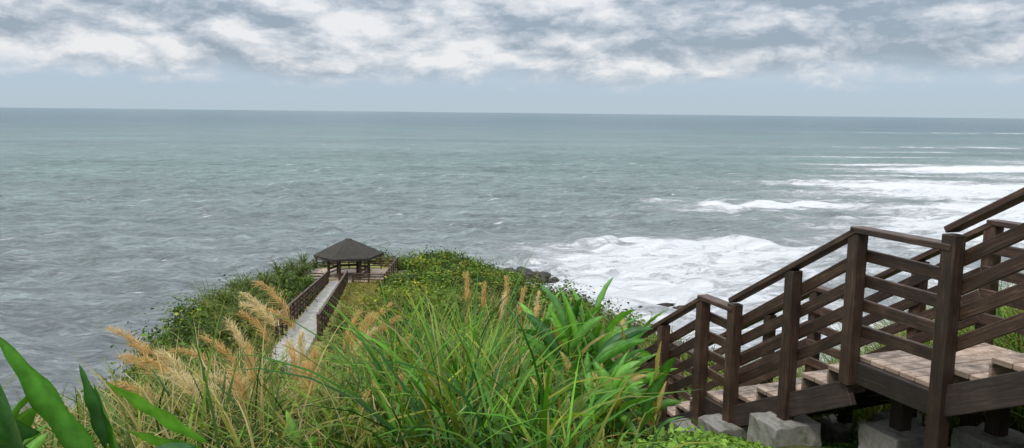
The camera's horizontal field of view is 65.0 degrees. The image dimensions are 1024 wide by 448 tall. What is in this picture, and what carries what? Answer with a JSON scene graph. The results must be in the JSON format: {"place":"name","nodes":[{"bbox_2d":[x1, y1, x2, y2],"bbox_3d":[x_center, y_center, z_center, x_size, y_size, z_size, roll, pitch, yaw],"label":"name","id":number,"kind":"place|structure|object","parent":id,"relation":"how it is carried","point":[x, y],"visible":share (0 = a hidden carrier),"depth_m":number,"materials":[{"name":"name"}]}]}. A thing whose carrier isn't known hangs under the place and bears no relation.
{"place":"outdoors","nodes":[
{"label":"outdoors","id":0,"kind":"place"},
{"bbox_2d":[451,277,481,300],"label":"screw pine shrub","id":1,"kind":"object","parent":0,"point":[459,291],"visible":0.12,"depth_m":53.90,"materials":[{"name":"green plant"}]},
{"bbox_2d":[0,108,1023,422],"bbox_3d":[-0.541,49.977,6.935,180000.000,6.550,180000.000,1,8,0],"label":"sea","id":2,"kind":"structure","parent":0,"point":[116,218],"depth_m":471.53,"materials":[{"name":"liquid"}]},
{"bbox_2d":[502,268,522,276],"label":"sea rock","id":3,"kind":"object","parent":2,"relation":"in","point":[511,270],"visible":0.1,"depth_m":243.72,"materials":[{"name":"grey stone"}]},
{"bbox_2d":[516,266,539,281],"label":"sea rock","id":4,"kind":"object","parent":2,"relation":"in","point":[529,271],"visible":0.31,"depth_m":245.41,"materials":[{"name":"grey stone"}]},
{"bbox_2d":[531,271,550,282],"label":"sea rock","id":5,"kind":"object","parent":2,"relation":"in","point":[541,274],"visible":0.63,"depth_m":242.68,"materials":[{"name":"grey stone"}]},
{"bbox_2d":[548,277,558,282],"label":"sea rock","id":6,"kind":"object","parent":2,"relation":"in","point":[554,279],"visible":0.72,"depth_m":239.70,"materials":[{"name":"grey stone"}]},
{"bbox_2d":[655,303,674,306],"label":"sea rock","id":7,"kind":"object","parent":2,"relation":"in","point":[667,304],"visible":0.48,"depth_m":213.04,"materials":[{"name":"grey stone"}]},
{"bbox_2d":[0,0,1023,118],"label":"sky","id":8,"kind":"structure","parent":0,"point":[836,58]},
{"bbox_2d":[136,257,1023,447],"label":"headland terrain","id":9,"kind":"structure","parent":0,"point":[320,343],"depth_m":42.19,"materials":[{"name":"green plant"}]},
{"bbox_2d":[0,337,207,447],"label":"ginger plant","id":10,"kind":"object","parent":9,"relation":"on","point":[42,397],"visible":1,"depth_m":3.23,"materials":[{"name":"green plant"}]},
{"bbox_2d":[210,354,245,374],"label":"screw pine shrub","id":11,"kind":"object","parent":9,"relation":"on","point":[226,365],"visible":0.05,"depth_m":27.06,"materials":[{"name":"green plant"}]},
{"bbox_2d":[195,309,274,348],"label":"screw pine shrub","id":12,"kind":"object","parent":9,"relation":"on","point":[213,330],"visible":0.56,"depth_m":33.52,"materials":[{"name":"green plant"}]},
{"bbox_2d":[208,282,266,324],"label":"screw pine shrub","id":13,"kind":"object","parent":9,"relation":"on","point":[233,299],"visible":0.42,"depth_m":40.60,"materials":[{"name":"green plant"}]},
{"bbox_2d":[214,268,261,296],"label":"screw pine shrub","id":14,"kind":"object","parent":9,"relation":"on","point":[249,279],"visible":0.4,"depth_m":48.78,"materials":[{"name":"green plant"}]},
{"bbox_2d":[201,278,282,317],"bbox_3d":[-15.342,4.429,44.754,5.247,3.151,4.287,-5,10,-37],"label":"screw pine shrub","id":15,"kind":"object","parent":9,"relation":"on","point":[247,291],"visible":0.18,"depth_m":45.24,"materials":[{"name":"green plant"}]},
{"bbox_2d":[220,292,275,327],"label":"screw pine shrub","id":16,"kind":"object","parent":9,"relation":"on","point":[237,309],"visible":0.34,"depth_m":37.27,"materials":[{"name":"green plant"}]},
{"bbox_2d":[235,270,282,294],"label":"screw pine shrub","id":17,"kind":"object","parent":9,"relation":"on","point":[263,279],"visible":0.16,"depth_m":55.26,"materials":[{"name":"green plant"}]},
{"bbox_2d":[251,265,299,286],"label":"screw pine shrub","id":18,"kind":"object","parent":9,"relation":"on","point":[278,273],"visible":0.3,"depth_m":62.54,"materials":[{"name":"green plant"}]},
{"bbox_2d":[253,267,299,294],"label":"screw pine shrub","id":19,"kind":"object","parent":9,"relation":"on","point":[282,278],"visible":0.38,"depth_m":60.09,"materials":[{"name":"green plant"}]},
{"bbox_2d":[262,255,317,281],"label":"screw pine shrub","id":20,"kind":"object","parent":9,"relation":"on","point":[301,273],"visible":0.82,"depth_m":69.28,"materials":[{"name":"green plant"}]},
{"bbox_2d":[258,281,338,378],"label":"stone path steps","id":21,"kind":"structure","parent":9,"relation":"on","point":[310,322],"depth_m":40.87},
{"bbox_2d":[285,410,318,447],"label":"ginger plant","id":22,"kind":"object","parent":9,"relation":"on","point":[292,427],"visible":0.56,"depth_m":5.03,"materials":[{"name":"green plant"}]},
{"bbox_2d":[284,249,328,275],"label":"screw pine shrub","id":23,"kind":"object","parent":9,"relation":"on","point":[315,266],"visible":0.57,"depth_m":77.45,"materials":[{"name":"green plant"}]},
{"bbox_2d":[275,270,347,341],"bbox_3d":[-13.551,5.194,58.186,2.033,7.968,42.613,-1,8,-10],"label":"railing","id":24,"kind":"object","parent":9,"relation":"on","point":[318,285],"visible":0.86,"depth_m":48.37,"materials":[{"name":"brown wood"}]},
{"bbox_2d":[44,378,616,447],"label":"undergrowth foliage","id":25,"kind":"object","parent":9,"relation":"on","point":[507,436],"visible":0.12,"depth_m":5.28,"materials":[{"name":"green plant"}]},
{"bbox_2d":[305,238,397,283],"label":"hexagonal pavilion","id":26,"kind":"structure","parent":9,"relation":"on","point":[347,250],"depth_m":82.28,"materials":[{"name":"brown wood"}]},
{"bbox_2d":[3,248,729,447],"bbox_3d":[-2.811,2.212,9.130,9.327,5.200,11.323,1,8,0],"label":"silver grass","id":27,"kind":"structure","parent":9,"relation":"on","point":[469,368],"depth_m":5.24,"materials":[{"name":"plant"}]},
{"bbox_2d":[384,272,418,288],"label":"screw pine shrub","id":28,"kind":"object","parent":9,"relation":"on","point":[397,279],"visible":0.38,"depth_m":61.03,"materials":[{"name":"green plant"}]},
{"bbox_2d":[101,271,715,411],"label":"grass plumes","id":29,"kind":"object","parent":9,"relation":"on","point":[367,320],"depth_m":7.67,"materials":[{"name":"beige plant"}]},
{"bbox_2d":[62,242,778,411],"bbox_3d":[-6.782,6.773,56.331,35.903,23.419,91.666,0,8,-7],"label":"shrub foliage","id":30,"kind":"object","parent":9,"relation":"on","point":[432,267],"visible":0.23,"depth_m":48.58,"materials":[{"name":"green plant"}]},
{"bbox_2d":[31,389,1023,447],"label":"ground cover leaves","id":31,"kind":"object","parent":9,"relation":"on","point":[721,439],"visible":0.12,"depth_m":7.08,"materials":[{"name":"green plant"}]},
{"bbox_2d":[518,288,602,394],"bbox_3d":[0.527,1.487,8.137,0.724,1.593,0.956,-5,10,-35],"label":"ginger plant","id":32,"kind":"object","parent":9,"relation":"on","point":[596,331],"visible":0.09,"depth_m":8.16,"materials":[{"name":"green plant"}]},
{"bbox_2d":[520,377,612,444],"bbox_3d":[0.346,1.612,6.321,0.655,0.780,0.830,-6,10,-40],"label":"ginger plant","id":33,"kind":"object","parent":9,"relation":"on","point":[576,394],"visible":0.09,"depth_m":6.25,"materials":[{"name":"green plant"}]},
{"bbox_2d":[505,277,677,391],"bbox_3d":[0.670,1.387,7.986,1.450,1.671,1.535,-2,8,-18],"label":"ginger plant","id":34,"kind":"object","parent":9,"relation":"on","point":[611,336],"visible":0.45,"depth_m":7.66,"materials":[{"name":"green plant"}]},
{"bbox_2d":[536,360,665,447],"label":"ginger plant","id":35,"kind":"object","parent":9,"relation":"on","point":[654,388],"visible":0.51,"depth_m":6.70,"materials":[{"name":"green plant"}]},
{"bbox_2d":[537,341,682,431],"bbox_3d":[0.858,1.582,7.274,1.333,0.998,0.903,3,8,14],"label":"ginger plant","id":36,"kind":"object","parent":9,"relation":"on","point":[666,367],"visible":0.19,"depth_m":7.33,"materials":[{"name":"green plant"}]},
{"bbox_2d":[570,309,667,388],"bbox_3d":[0.909,1.600,8.391,1.400,1.508,1.020,1,8,0],"label":"ginger plant","id":37,"kind":"object","parent":9,"relation":"on","point":[643,352],"visible":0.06,"depth_m":8.33,"materials":[{"name":"green plant"}]},
{"bbox_2d":[592,370,681,435],"bbox_3d":[0.986,1.690,7.505,0.977,0.773,0.891,-6,10,-38],"label":"ginger plant","id":38,"kind":"object","parent":9,"relation":"on","point":[652,420],"visible":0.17,"depth_m":7.35,"materials":[{"name":"green plant"}]},
{"bbox_2d":[579,187,1023,447],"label":"wooden stairway","id":39,"kind":"object","parent":9,"relation":"on","point":[970,377],"visible":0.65,"depth_m":7.02,"materials":[{"name":"wood"}]}
]}

